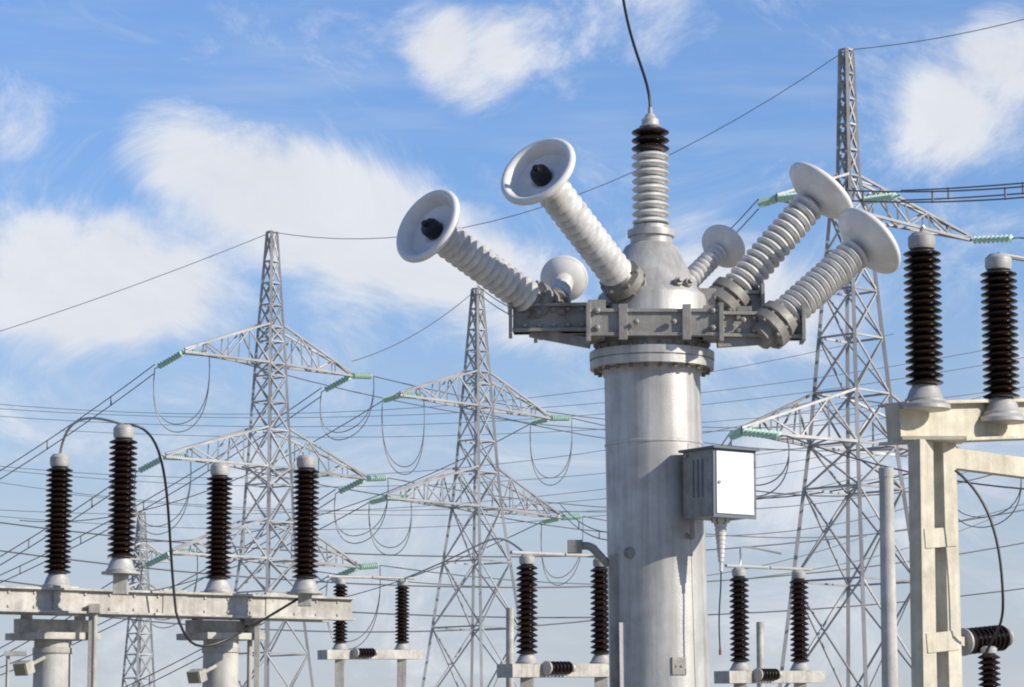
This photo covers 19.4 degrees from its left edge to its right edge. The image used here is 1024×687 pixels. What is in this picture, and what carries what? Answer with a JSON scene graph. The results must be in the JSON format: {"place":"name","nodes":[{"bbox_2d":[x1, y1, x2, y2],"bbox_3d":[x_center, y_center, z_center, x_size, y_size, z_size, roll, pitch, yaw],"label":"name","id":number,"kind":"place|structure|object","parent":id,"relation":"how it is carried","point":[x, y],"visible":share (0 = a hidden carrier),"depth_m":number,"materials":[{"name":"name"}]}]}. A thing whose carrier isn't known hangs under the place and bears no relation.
{"place":"outdoors","nodes":[
{"label":"outdoors","id":0,"kind":"place"},
{"bbox_2d":[108,511,169,686],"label":"tower","id":1,"kind":"structure","parent":0,"point":[142,547],"depth_m":284.30,"materials":[{"name":"grey metal"}]},
{"bbox_2d":[0,417,355,686],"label":"gantry","id":2,"kind":"object","parent":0,"point":[216,602],"visible":1,"depth_m":27.42,"materials":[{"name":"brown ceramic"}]},
{"bbox_2d":[0,0,1023,686],"label":"sky","id":3,"kind":"structure","parent":0,"point":[141,140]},
{"bbox_2d":[622,0,651,106],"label":"top lead","id":4,"kind":"object","parent":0,"point":[637,54],"visible":1,"depth_m":21.81,"materials":[{"name":"black"}]},
{"bbox_2d":[509,107,805,376],"bbox_3d":[1.012,-0.744,21.305,2.070,1.927,0.961,0,-8,0],"label":"breaker head","id":5,"kind":"object","parent":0,"point":[672,312],"visible":0.93,"depth_m":21.00},
{"bbox_2d":[878,232,1023,686],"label":"gantry","id":6,"kind":"object","parent":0,"point":[929,425],"visible":1,"depth_m":23.47,"materials":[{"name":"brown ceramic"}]},
{"bbox_2d":[919,225,1023,261],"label":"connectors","id":7,"kind":"object","parent":6,"relation":"attached to","point":[1012,256],"visible":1,"depth_m":24.40,"materials":[{"name":"metal"}]},
{"label":"ground","id":8,"kind":"structure","parent":0,"visible":0},
{"bbox_2d":[165,230,366,686],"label":"tower","id":9,"kind":"structure","parent":8,"relation":"on","point":[277,367],"depth_m":120.67,"materials":[{"name":"grey metal"}]},
{"bbox_2d":[135,192,1018,580],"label":"glass strings","id":10,"kind":"object","parent":9,"relation":"attached to","point":[749,432],"visible":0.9,"depth_m":117.62,"materials":[{"name":"green"}]},
{"bbox_2d":[317,575,423,686],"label":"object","id":11,"kind":"object","parent":8,"relation":"on","point":[339,653],"visible":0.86,"depth_m":45.29,"materials":[{"name":"brown ceramic"}]},
{"bbox_2d":[386,287,561,686],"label":"tower","id":12,"kind":"structure","parent":8,"relation":"on","point":[476,298],"depth_m":126.52,"materials":[{"name":"grey metal"}]},
{"bbox_2d":[314,538,781,686],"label":"yard leads","id":13,"kind":"object","parent":8,"relation":"on","point":[510,640],"visible":0.74,"depth_m":43.34,"materials":[{"name":"metal"}]},
{"bbox_2d":[497,551,608,686],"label":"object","id":14,"kind":"object","parent":8,"relation":"on","point":[526,668],"visible":0.88,"depth_m":31.45,"materials":[{"name":"brown ceramic"}]},
{"bbox_2d":[603,363,709,686],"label":"breaker column","id":15,"kind":"structure","parent":8,"relation":"on","point":[653,422],"depth_m":20.76,"materials":[{"name":"silver metal"}]},
{"bbox_2d":[396,189,561,318],"bbox_3d":[-0.226,-0.574,20.927,0.565,0.867,1.377,-7,-11,38],"label":"bushing","id":16,"kind":"object","parent":15,"relation":"on","point":[428,228],"visible":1,"depth_m":20.68,"materials":[{"name":"ceramic"}]},
{"bbox_2d":[540,255,587,302],"bbox_3d":[0.383,-0.413,21.708,0.351,0.550,0.818,0,-8,0],"label":"bushing","id":17,"kind":"object","parent":15,"relation":"on","point":[565,277],"visible":0.76,"depth_m":21.98,"materials":[{"name":"ceramic"}]},
{"bbox_2d":[501,138,645,303],"bbox_3d":[0.436,-0.819,20.661,0.565,1.043,1.436,-4,-10,27],"label":"bushing","id":18,"kind":"object","parent":15,"relation":"on","point":[540,171],"visible":1,"depth_m":20.38,"materials":[{"name":"ceramic"}]},
{"bbox_2d":[567,540,626,686],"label":"bracket column","id":19,"kind":"structure","parent":15,"relation":"attached to","point":[618,653],"depth_m":20.74,"materials":[{"name":"silver metal"}]},
{"bbox_2d":[688,225,744,286],"bbox_3d":[1.418,-0.575,21.795,0.350,0.650,0.780,-5,-10,29],"label":"bushing","id":20,"kind":"object","parent":15,"relation":"on","point":[723,246],"visible":0.88,"depth_m":21.95,"materials":[{"name":"ceramic"}]},
{"bbox_2d":[678,445,759,654],"bbox_3d":[1.413,1.435,20.629,0.400,1.412,0.454,6,-10,-34],"label":"control box","id":21,"kind":"object","parent":15,"relation":"attached to","point":[719,486],"visible":1,"depth_m":20.56,"materials":[{"name":"white metal"}]},
{"bbox_2d":[709,162,852,310],"bbox_3d":[1.943,-0.726,21.606,1.119,1.213,0.565,4,-9,-25],"label":"bushing","id":22,"kind":"object","parent":15,"relation":"on","point":[819,191],"visible":0.95,"depth_m":21.58,"materials":[{"name":"ceramic"}]},
{"bbox_2d":[750,208,900,348],"bbox_3d":[2.183,-0.446,21.244,1.140,1.051,0.564,2,-9,-14],"label":"bushing","id":23,"kind":"object","parent":15,"relation":"on","point":[869,241],"visible":0.99,"depth_m":21.13,"materials":[{"name":"ceramic"}]},
{"bbox_2d":[714,564,824,686],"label":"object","id":24,"kind":"object","parent":8,"relation":"on","point":[739,673],"visible":1,"depth_m":34.47,"materials":[{"name":"brown ceramic"}]},
{"bbox_2d":[740,47,971,686],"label":"tower","id":25,"kind":"structure","parent":8,"relation":"on","point":[846,85],"depth_m":90.85,"materials":[{"name":"grey metal"}]},
{"bbox_2d":[0,19,1023,686],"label":"conductors","id":26,"kind":"object","parent":25,"relation":"attached to","point":[788,449],"visible":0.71,"depth_m":135.39,"materials":[{"name":"silver metal"}]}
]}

